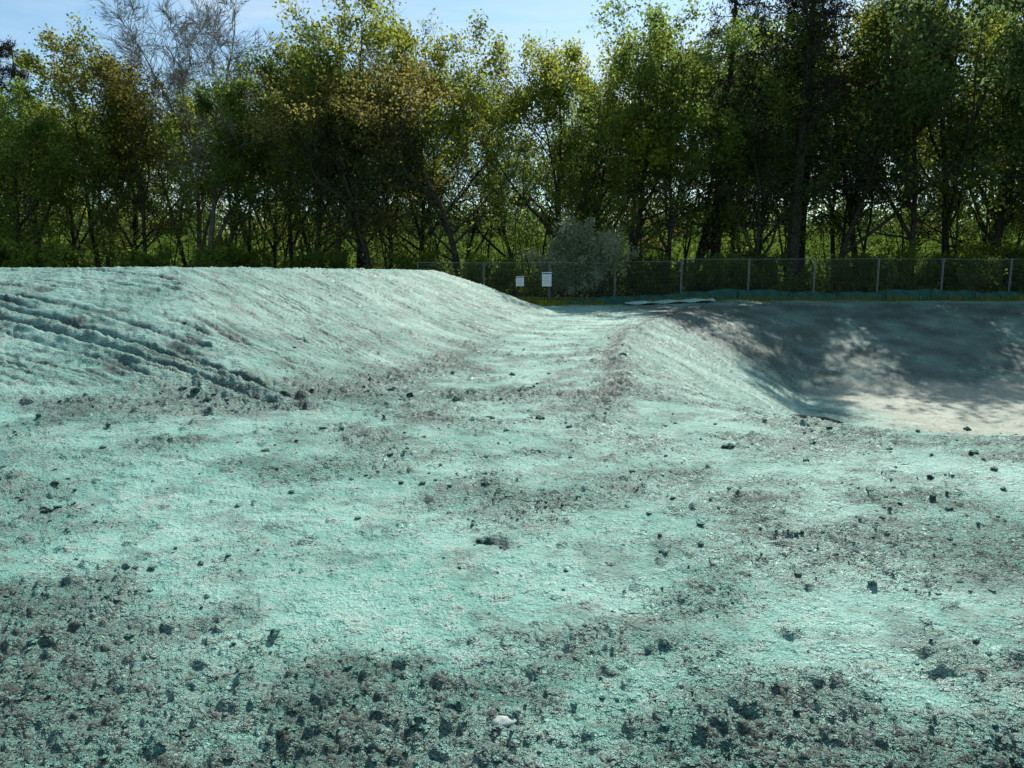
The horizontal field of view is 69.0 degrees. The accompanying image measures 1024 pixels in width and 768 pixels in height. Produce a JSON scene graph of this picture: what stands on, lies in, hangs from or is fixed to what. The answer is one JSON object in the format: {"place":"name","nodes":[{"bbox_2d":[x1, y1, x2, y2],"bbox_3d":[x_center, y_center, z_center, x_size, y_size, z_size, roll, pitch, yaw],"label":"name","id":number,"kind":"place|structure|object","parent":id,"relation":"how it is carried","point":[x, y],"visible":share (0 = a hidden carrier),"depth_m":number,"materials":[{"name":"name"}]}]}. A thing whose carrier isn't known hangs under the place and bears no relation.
{"place":"outdoors","nodes":[
{"label":"outdoors","id":0,"kind":"place"},
{"bbox_2d":[0,0,1022,232],"label":"sky","id":1,"kind":"structure","parent":0,"point":[18,18],"materials":[{"name":"blue"}]},
{"bbox_2d":[0,233,1023,767],"bbox_3d":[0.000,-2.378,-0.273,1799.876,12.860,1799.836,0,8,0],"label":"ground","id":2,"kind":"structure","parent":0,"point":[934,371],"depth_m":4.82,"materials":[{"name":"soil"}]},
{"bbox_2d":[0,213,63,267],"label":"hazel bush","id":3,"kind":"object","parent":2,"relation":"on","point":[4,259],"visible":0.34,"depth_m":42.90,"materials":[{"name":"green plant"}]},
{"bbox_2d":[0,76,66,233],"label":"oak tree","id":4,"kind":"object","parent":2,"relation":"on","point":[24,117],"visible":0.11,"depth_m":49.17,"materials":[{"name":"green plant"}]},
{"bbox_2d":[0,35,78,266],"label":"larch tree","id":5,"kind":"object","parent":2,"relation":"on","point":[14,71],"visible":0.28,"depth_m":52.59,"materials":[{"name":"green plant"}]},
{"bbox_2d":[0,96,79,266],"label":"ash tree","id":6,"kind":"object","parent":2,"relation":"on","point":[37,125],"visible":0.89,"depth_m":43.21,"materials":[{"name":"green plant"}]},
{"bbox_2d":[0,232,99,267],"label":"hazel bush","id":7,"kind":"object","parent":2,"relation":"on","point":[51,256],"visible":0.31,"depth_m":41.16,"materials":[{"name":"green plant"}]},
{"bbox_2d":[0,76,100,257],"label":"oak tree","id":8,"kind":"object","parent":2,"relation":"on","point":[26,93],"visible":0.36,"depth_m":45.82,"materials":[{"name":"green plant"}]},
{"bbox_2d":[39,173,100,266],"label":"thin tree","id":9,"kind":"object","parent":2,"relation":"on","point":[66,223],"visible":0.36,"depth_m":48.11,"materials":[{"name":"green plant"}]},
{"bbox_2d":[1,6,168,267],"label":"birch tree","id":10,"kind":"object","parent":2,"relation":"on","point":[27,62],"visible":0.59,"depth_m":45.95,"materials":[{"name":"green plant"}]},
{"bbox_2d":[10,85,172,261],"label":"field maple tree","id":11,"kind":"object","parent":2,"relation":"on","point":[86,233],"visible":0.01,"depth_m":56.20,"materials":[{"name":"green plant"}]},
{"bbox_2d":[55,130,130,267],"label":"thin tree","id":12,"kind":"object","parent":2,"relation":"on","point":[117,200],"visible":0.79,"depth_m":45.56,"materials":[{"name":"green plant"}]},
{"bbox_2d":[71,115,147,266],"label":"thin tree","id":13,"kind":"object","parent":2,"relation":"on","point":[101,213],"visible":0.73,"depth_m":45.19,"materials":[{"name":"green plant"}]},
{"bbox_2d":[29,27,223,263],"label":"alder tree","id":14,"kind":"object","parent":2,"relation":"on","point":[130,89],"visible":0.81,"depth_m":45.90,"materials":[{"name":"green plant"}]},
{"bbox_2d":[17,60,248,266],"bbox_3d":[-25.433,-13.870,52.395,15.796,15.306,11.452,-6,10,-34],"label":"field maple tree","id":15,"kind":"object","parent":2,"relation":"on","point":[135,225],"visible":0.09,"depth_m":51.55,"materials":[{"name":"green plant"}]},
{"bbox_2d":[82,240,192,267],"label":"hazel bush","id":16,"kind":"object","parent":2,"relation":"on","point":[155,260],"visible":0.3,"depth_m":42.09,"materials":[{"name":"green plant"}]},
{"bbox_2d":[106,152,186,256],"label":"thin tree","id":17,"kind":"object","parent":2,"relation":"on","point":[154,204],"visible":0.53,"depth_m":47.73,"materials":[{"name":"green plant"}]},
{"bbox_2d":[98,86,214,267],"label":"ash tree","id":18,"kind":"object","parent":2,"relation":"on","point":[167,196],"visible":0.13,"depth_m":51.01,"materials":[{"name":"green plant"}]},
{"bbox_2d":[150,150,205,265],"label":"thin tree","id":19,"kind":"object","parent":2,"relation":"on","point":[175,172],"visible":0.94,"depth_m":44.49,"materials":[{"name":"green plant"}]},
{"bbox_2d":[87,0,327,255],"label":"bare tree","id":20,"kind":"object","parent":2,"relation":"on","point":[179,71],"visible":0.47,"depth_m":46.91,"materials":[{"name":"grey plant"}]},
{"bbox_2d":[74,0,342,266],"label":"bare tree","id":21,"kind":"object","parent":2,"relation":"on","point":[133,37],"visible":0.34,"depth_m":48.92,"materials":[{"name":"grey plant"}]},
{"bbox_2d":[142,50,317,256],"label":"ash tree","id":22,"kind":"object","parent":2,"relation":"on","point":[230,94],"visible":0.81,"depth_m":44.47,"materials":[{"name":"green plant"}]},
{"bbox_2d":[195,123,265,260],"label":"thin tree","id":23,"kind":"object","parent":2,"relation":"on","point":[221,163],"visible":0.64,"depth_m":45.90,"materials":[{"name":"green plant"}]},
{"bbox_2d":[180,117,294,265],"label":"field maple tree","id":24,"kind":"object","parent":2,"relation":"on","point":[249,224],"visible":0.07,"depth_m":55.66,"materials":[{"name":"green plant"}]},
{"bbox_2d":[187,237,296,268],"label":"hazel bush","id":25,"kind":"object","parent":2,"relation":"on","point":[244,259],"visible":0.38,"depth_m":43.92,"materials":[{"name":"green plant"}]},
{"bbox_2d":[217,109,291,265],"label":"thin tree","id":26,"kind":"object","parent":2,"relation":"on","point":[268,207],"visible":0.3,"depth_m":49.36,"materials":[{"name":"green plant"}]},
{"bbox_2d":[163,96,349,267],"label":"field maple tree","id":27,"kind":"object","parent":2,"relation":"on","point":[274,246],"visible":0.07,"depth_m":51.04,"materials":[{"name":"green plant"}]},
{"bbox_2d":[195,31,368,265],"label":"birch tree","id":28,"kind":"object","parent":2,"relation":"on","point":[268,68],"visible":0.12,"depth_m":46.83,"materials":[{"name":"green plant"}]},
{"bbox_2d":[255,107,328,266],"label":"thin tree","id":29,"kind":"object","parent":2,"relation":"on","point":[283,226],"visible":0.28,"depth_m":47.80,"materials":[{"name":"green plant"}]},
{"bbox_2d":[192,40,416,260],"bbox_3d":[-12.189,-13.571,48.644,16.124,16.444,13.220,-5,11,-20],"label":"oak tree","id":30,"kind":"object","parent":2,"relation":"on","point":[287,91],"visible":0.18,"depth_m":45.87,"materials":[{"name":"green plant"}]},
{"bbox_2d":[286,172,336,266],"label":"thin tree","id":31,"kind":"object","parent":2,"relation":"on","point":[296,216],"visible":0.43,"depth_m":46.94,"materials":[{"name":"green plant"}]},
{"bbox_2d":[280,244,358,268],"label":"hazel bush","id":32,"kind":"object","parent":2,"relation":"on","point":[311,261],"visible":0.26,"depth_m":43.34,"materials":[{"name":"green plant"}]},
{"bbox_2d":[289,127,352,267],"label":"thin tree","id":33,"kind":"object","parent":2,"relation":"on","point":[316,211],"visible":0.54,"depth_m":45.12,"materials":[{"name":"green plant"}]},
{"bbox_2d":[216,57,439,268],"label":"young oak tree","id":34,"kind":"object","parent":2,"relation":"on","point":[316,120],"visible":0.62,"depth_m":42.85,"materials":[{"name":"green plant"}]},
{"bbox_2d":[251,0,453,267],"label":"birch tree","id":35,"kind":"object","parent":2,"relation":"on","point":[377,42],"visible":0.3,"depth_m":45.28,"materials":[{"name":"green plant"}]},
{"bbox_2d":[259,10,476,254],"bbox_3d":[-8.727,-13.067,44.236,12.656,16.280,9.202,2,9,15],"label":"beech tree","id":36,"kind":"object","parent":2,"relation":"on","point":[351,132],"visible":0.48,"depth_m":43.16,"materials":[{"name":"green plant"}]},
{"bbox_2d":[337,140,406,269],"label":"thin tree","id":37,"kind":"object","parent":2,"relation":"on","point":[373,201],"visible":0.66,"depth_m":44.20,"materials":[{"name":"green plant"}]},
{"bbox_2d":[328,64,449,269],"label":"alder tree","id":38,"kind":"object","parent":2,"relation":"on","point":[389,234],"visible":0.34,"depth_m":43.59,"materials":[{"name":"green plant"}]},
{"bbox_2d":[354,244,469,271],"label":"hazel bush","id":39,"kind":"object","parent":2,"relation":"on","point":[408,265],"visible":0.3,"depth_m":43.73,"materials":[{"name":"green plant"}]},
{"bbox_2d":[289,37,541,277],"bbox_3d":[-6.904,-12.225,43.186,16.229,15.154,14.372,8,11,42],"label":"young oak tree","id":40,"kind":"object","parent":2,"relation":"on","point":[375,117],"visible":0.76,"depth_m":41.88,"materials":[{"name":"green plant"}]},
{"bbox_2d":[382,118,455,255],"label":"thin tree","id":41,"kind":"object","parent":2,"relation":"on","point":[428,242],"visible":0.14,"depth_m":47.03,"materials":[{"name":"green plant"}]},
{"bbox_2d":[395,130,460,267],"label":"thin tree","id":42,"kind":"object","parent":2,"relation":"on","point":[422,197],"visible":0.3,"depth_m":45.22,"materials":[{"name":"green plant"}]},
{"bbox_2d":[387,137,480,253],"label":"elm tree","id":43,"kind":"object","parent":2,"relation":"on","point":[447,203],"visible":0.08,"depth_m":55.49,"materials":[{"name":"green plant"}]},
{"bbox_2d":[332,0,580,268],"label":"field maple tree","id":44,"kind":"object","parent":2,"relation":"on","point":[405,41],"visible":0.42,"depth_m":44.56,"materials":[{"name":"green plant"}]},
{"bbox_2d":[401,70,543,291],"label":"beech tree","id":45,"kind":"object","parent":2,"relation":"on","point":[457,223],"visible":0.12,"depth_m":53.02,"materials":[{"name":"green plant"}]},
{"bbox_2d":[429,80,549,268],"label":"beech tree","id":46,"kind":"object","parent":2,"relation":"on","point":[473,232],"visible":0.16,"depth_m":55.53,"materials":[{"name":"green plant"}]},
{"bbox_2d":[455,245,529,294],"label":"hazel bush","id":47,"kind":"object","parent":2,"relation":"on","point":[477,267],"visible":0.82,"depth_m":41.60,"materials":[{"name":"green plant"}]},
{"bbox_2d":[466,141,536,258],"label":"thin tree","id":48,"kind":"object","parent":2,"relation":"on","point":[492,218],"visible":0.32,"depth_m":50.74,"materials":[{"name":"green plant"}]},
{"bbox_2d":[474,110,543,295],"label":"thin tree","id":49,"kind":"object","parent":2,"relation":"on","point":[515,236],"visible":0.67,"depth_m":45.31,"materials":[{"name":"green plant"}]},
{"bbox_2d":[39,352,978,739],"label":"soil lumps","id":50,"kind":"object","parent":2,"relation":"on","point":[275,630],"visible":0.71,"depth_m":6.46,"materials":[{"name":"black soil"}]},
{"bbox_2d":[0,267,1023,767],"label":"soil clods","id":51,"kind":"object","parent":2,"relation":"on","point":[424,729],"visible":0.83,"depth_m":3.10,"materials":[{"name":"black soil"}]},
{"bbox_2d":[4,181,1023,288],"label":"woodland thicket","id":52,"kind":"object","parent":2,"relation":"on","point":[816,255],"visible":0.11,"depth_m":65.54,"materials":[{"name":"green plant"}]},
{"bbox_2d":[21,200,1018,235],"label":"distant hedgerow","id":53,"kind":"object","parent":2,"relation":"on","point":[807,229],"visible":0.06,"depth_m":151.20,"materials":[{"name":"green plant"}]},
{"bbox_2d":[46,222,1023,298],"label":"undergrowth","id":54,"kind":"object","parent":2,"relation":"on","point":[537,288],"visible":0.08,"depth_m":43.74,"materials":[{"name":"green plant"}]},
{"bbox_2d":[403,25,685,295],"bbox_3d":[1.687,-13.798,46.133,18.005,17.436,13.041,0,9,-3],"label":"field maple tree","id":55,"kind":"object","parent":2,"relation":"on","point":[568,71],"visible":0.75,"depth_m":44.37,"materials":[{"name":"green plant"}]},
{"bbox_2d":[521,131,594,293],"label":"thin tree","id":56,"kind":"object","parent":2,"relation":"on","point":[536,242],"visible":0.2,"depth_m":50.78,"materials":[{"name":"green plant"}]},
{"bbox_2d":[484,124,656,268],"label":"field maple tree","id":57,"kind":"object","parent":2,"relation":"on","point":[543,167],"visible":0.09,"depth_m":58.21,"materials":[{"name":"green plant"}]},
{"bbox_2d":[546,128,609,297],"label":"thin tree","id":58,"kind":"object","parent":2,"relation":"on","point":[562,170],"visible":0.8,"depth_m":43.98,"materials":[{"name":"green plant"}]},
{"bbox_2d":[517,208,645,299],"bbox_3d":[3.679,-7.126,41.774,6.766,5.109,6.264,0,8,0],"label":"hawthorn bush","id":59,"kind":"object","parent":2,"relation":"on","point":[604,250],"visible":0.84,"depth_m":40.70,"materials":[{"name":"green plant"}]},
{"bbox_2d":[542,225,627,298],"bbox_3d":[4.630,-6.899,42.714,5.324,4.342,5.751,-4,9,-24],"label":"hawthorn bush","id":60,"kind":"object","parent":2,"relation":"on","point":[603,287],"visible":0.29,"depth_m":42.38,"materials":[{"name":"green plant"}]},
{"bbox_2d":[570,150,619,269],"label":"thin tree","id":61,"kind":"object","parent":2,"relation":"on","point":[588,210],"visible":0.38,"depth_m":46.07,"materials":[{"name":"green plant"}]},
{"bbox_2d":[526,23,673,297],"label":"beech tree","id":62,"kind":"object","parent":2,"relation":"on","point":[595,211],"visible":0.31,"depth_m":45.91,"materials":[{"name":"green plant"}]},
{"bbox_2d":[519,58,686,294],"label":"oak tree","id":63,"kind":"object","parent":2,"relation":"on","point":[565,122],"visible":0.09,"depth_m":51.69,"materials":[{"name":"green plant"}]},
{"bbox_2d":[601,134,657,295],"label":"thin tree","id":64,"kind":"object","parent":2,"relation":"on","point":[619,197],"visible":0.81,"depth_m":43.21,"materials":[{"name":"green plant"}]},
{"bbox_2d":[568,4,732,294],"bbox_3d":[9.307,-13.463,44.922,10.675,17.151,9.880,-2,9,-15],"label":"birch tree","id":65,"kind":"object","parent":2,"relation":"on","point":[648,126],"visible":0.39,"depth_m":43.66,"materials":[{"name":"green plant"}]},
{"bbox_2d":[518,0,786,296],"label":"birch tree","id":66,"kind":"object","parent":2,"relation":"on","point":[683,65],"visible":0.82,"depth_m":41.76,"materials":[{"name":"green plant"}]},
{"bbox_2d":[616,251,710,295],"bbox_3d":[8.733,-6.342,43.270,5.804,3.166,3.970,5,10,33],"label":"hazel bush","id":67,"kind":"object","parent":2,"relation":"on","point":[658,269],"visible":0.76,"depth_m":43.04,"materials":[{"name":"green plant"}]},
{"bbox_2d":[640,83,749,272],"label":"thin tree","id":68,"kind":"object","parent":2,"relation":"on","point":[680,174],"visible":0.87,"depth_m":42.61,"materials":[{"name":"green plant"}]},
{"bbox_2d":[662,113,734,267],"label":"thin tree","id":69,"kind":"object","parent":2,"relation":"on","point":[685,252],"visible":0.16,"depth_m":50.23,"materials":[{"name":"green plant"}]},
{"bbox_2d":[671,245,758,291],"bbox_3d":[11.307,-6.278,42.841,5.804,3.166,3.970,7,11,40],"label":"hazel bush","id":70,"kind":"object","parent":2,"relation":"on","point":[712,267],"visible":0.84,"depth_m":41.82,"materials":[{"name":"green plant"}]},
{"bbox_2d":[417,258,1023,299],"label":"temporary fence","id":71,"kind":"object","parent":2,"relation":"on","point":[749,274],"visible":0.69,"depth_m":39.63,"materials":[{"name":"silver metal"}]},
{"bbox_2d":[672,0,792,271],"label":"larch tree","id":72,"kind":"object","parent":2,"relation":"on","point":[715,248],"visible":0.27,"depth_m":46.46,"materials":[{"name":"green plant"}]},
{"bbox_2d":[645,43,827,263],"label":"oak tree","id":73,"kind":"object","parent":2,"relation":"on","point":[722,68],"visible":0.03,"depth_m":52.22,"materials":[{"name":"green plant"}]},
{"bbox_2d":[681,12,798,250],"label":"ash tree","id":74,"kind":"object","parent":2,"relation":"on","point":[754,82],"visible":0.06,"depth_m":48.49,"materials":[{"name":"green plant"}]},
{"bbox_2d":[669,1,821,291],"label":"beech tree","id":75,"kind":"object","parent":2,"relation":"on","point":[706,235],"visible":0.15,"depth_m":48.29,"materials":[{"name":"green plant"}]},
{"bbox_2d":[717,114,791,289],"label":"thin tree","id":76,"kind":"object","parent":2,"relation":"on","point":[733,214],"visible":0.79,"depth_m":43.77,"materials":[{"name":"green plant"}]},
{"bbox_2d":[512,292,1023,305],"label":"grass","id":77,"kind":"structure","parent":2,"relation":"on","point":[555,300],"depth_m":36.26,"materials":[{"name":"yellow plant"}]},
{"bbox_2d":[723,41,815,253],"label":"thin tree","id":78,"kind":"object","parent":2,"relation":"on","point":[792,98],"visible":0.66,"depth_m":43.50,"materials":[{"name":"green plant"}]},
{"bbox_2d":[719,243,828,291],"bbox_3d":[15.321,-6.677,44.261,6.529,3.561,4.466,3,9,20],"label":"hazel bush","id":79,"kind":"object","parent":2,"relation":"on","point":[772,268],"visible":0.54,"depth_m":43.81,"materials":[{"name":"green plant"}]},
{"bbox_2d":[656,34,898,270],"bbox_3d":[14.853,-12.242,43.920,13.734,14.976,8.096,4,10,26],"label":"elm tree","id":80,"kind":"object","parent":2,"relation":"on","point":[724,97],"visible":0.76,"depth_m":43.38,"materials":[{"name":"green plant"}]},
{"bbox_2d":[741,105,815,259],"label":"thin tree","id":81,"kind":"object","parent":2,"relation":"on","point":[776,211],"visible":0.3,"depth_m":45.99,"materials":[{"name":"green plant"}]},
{"bbox_2d":[544,287,1023,304],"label":"green silt netting","id":82,"kind":"object","parent":2,"relation":"on","point":[723,294],"visible":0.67,"depth_m":36.99,"materials":[{"name":"green fabric"}]},
{"bbox_2d":[696,0,900,291],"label":"pine tree","id":83,"kind":"object","parent":2,"relation":"on","point":[793,239],"visible":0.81,"depth_m":43.12,"materials":[{"name":"green plant"}]},
{"bbox_2d":[692,26,912,265],"bbox_3d":[19.726,-16.108,55.263,14.582,19.548,19.944,-5,10,-32],"label":"field maple tree","id":84,"kind":"object","parent":2,"relation":"on","point":[767,220],"visible":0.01,"depth_m":53.33,"materials":[{"name":"green plant"}]},
{"bbox_2d":[753,0,869,287],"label":"larch tree","id":85,"kind":"object","parent":2,"relation":"on","point":[801,254],"visible":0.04,"depth_m":49.83,"materials":[{"name":"green plant"}]},
{"bbox_2d":[746,0,946,286],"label":"ash tree","id":86,"kind":"object","parent":2,"relation":"on","point":[849,200],"visible":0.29,"depth_m":44.34,"materials":[{"name":"green plant"}]},
{"bbox_2d":[814,44,908,265],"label":"thin tree","id":87,"kind":"object","parent":2,"relation":"on","point":[871,209],"visible":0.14,"depth_m":46.56,"materials":[{"name":"green plant"}]},
{"bbox_2d":[809,84,922,259],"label":"thin tree","id":88,"kind":"object","parent":2,"relation":"on","point":[839,234],"visible":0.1,"depth_m":47.93,"materials":[{"name":"green plant"}]},
{"bbox_2d":[820,248,916,291],"bbox_3d":[20.553,-6.256,42.693,3.970,3.166,5.804,-4,9,-24],"label":"hazel bush","id":89,"kind":"object","parent":2,"relation":"on","point":[870,273],"visible":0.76,"depth_m":42.77,"materials":[{"name":"green plant"}]},
{"bbox_2d":[811,49,954,249],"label":"thin tree","id":90,"kind":"object","parent":2,"relation":"on","point":[840,222],"visible":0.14,"depth_m":46.25,"materials":[{"name":"green plant"}]},
{"bbox_2d":[849,130,926,258],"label":"thin tree","id":91,"kind":"object","parent":2,"relation":"on","point":[901,230],"visible":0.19,"depth_m":46.71,"materials":[{"name":"green plant"}]},
{"bbox_2d":[781,0,1007,280],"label":"birch tree","id":92,"kind":"object","parent":2,"relation":"on","point":[911,237],"visible":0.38,"depth_m":43.06,"materials":[{"name":"green plant"}]},
{"bbox_2d":[800,0,1023,293],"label":"beech tree","id":93,"kind":"object","parent":2,"relation":"on","point":[998,131],"visible":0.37,"depth_m":41.86,"materials":[{"name":"green plant"}]},
{"bbox_2d":[873,240,960,289],"bbox_3d":[23.497,-6.771,44.892,4.466,3.561,6.529,-3,9,-16],"label":"hazel bush","id":94,"kind":"object","parent":2,"relation":"on","point":[901,256],"visible":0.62,"depth_m":43.30,"materials":[{"name":"green plant"}]},
{"bbox_2d":[828,0,1023,287],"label":"beech tree","id":95,"kind":"object","parent":2,"relation":"on","point":[914,92],"visible":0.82,"depth_m":38.28,"materials":[{"name":"green plant"}]},
{"bbox_2d":[874,62,988,268],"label":"thin tree","id":96,"kind":"object","parent":2,"relation":"on","point":[963,226],"visible":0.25,"depth_m":44.15,"materials":[{"name":"green plant"}]},
{"bbox_2d":[862,64,1023,288],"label":"field maple tree","id":97,"kind":"object","parent":2,"relation":"on","point":[983,224],"visible":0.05,"depth_m":55.27,"materials":[{"name":"green plant"}]},
{"bbox_2d":[871,0,1023,291],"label":"field maple tree","id":98,"kind":"object","parent":2,"relation":"on","point":[1006,193],"visible":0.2,"depth_m":43.49,"materials":[{"name":"green plant"}]},
{"bbox_2d":[921,243,1012,291],"bbox_3d":[26.032,-6.393,42.358,4.466,3.561,6.529,1,9,9],"label":"hazel bush","id":99,"kind":"object","parent":2,"relation":"on","point":[972,256],"visible":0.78,"depth_m":42.13,"materials":[{"name":"green plant"}]},
{"bbox_2d":[918,4,1023,225],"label":"ash tree","id":100,"kind":"object","parent":2,"relation":"on","point":[991,44],"visible":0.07,"depth_m":47.27,"materials":[{"name":"green plant"}]},
{"bbox_2d":[946,9,1023,223],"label":"elm tree","id":101,"kind":"object","parent":2,"relation":"on","point":[1021,105],"visible":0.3,"depth_m":41.59,"materials":[{"name":"green plant"}]},
{"bbox_2d":[946,18,1023,248],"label":"oak tree","id":102,"kind":"object","parent":2,"relation":"on","point":[1006,213],"visible":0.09,"depth_m":43.98,"materials":[{"name":"green plant"}]},
{"bbox_2d":[957,234,1023,292],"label":"hazel bush","id":103,"kind":"object","parent":2,"relation":"on","point":[1018,257],"visible":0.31,"depth_m":43.05,"materials":[{"name":"green plant"}]},
{"bbox_2d":[960,103,1023,247],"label":"thin tree","id":104,"kind":"object","parent":2,"relation":"on","point":[989,223],"visible":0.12,"depth_m":46.36,"materials":[{"name":"green plant"}]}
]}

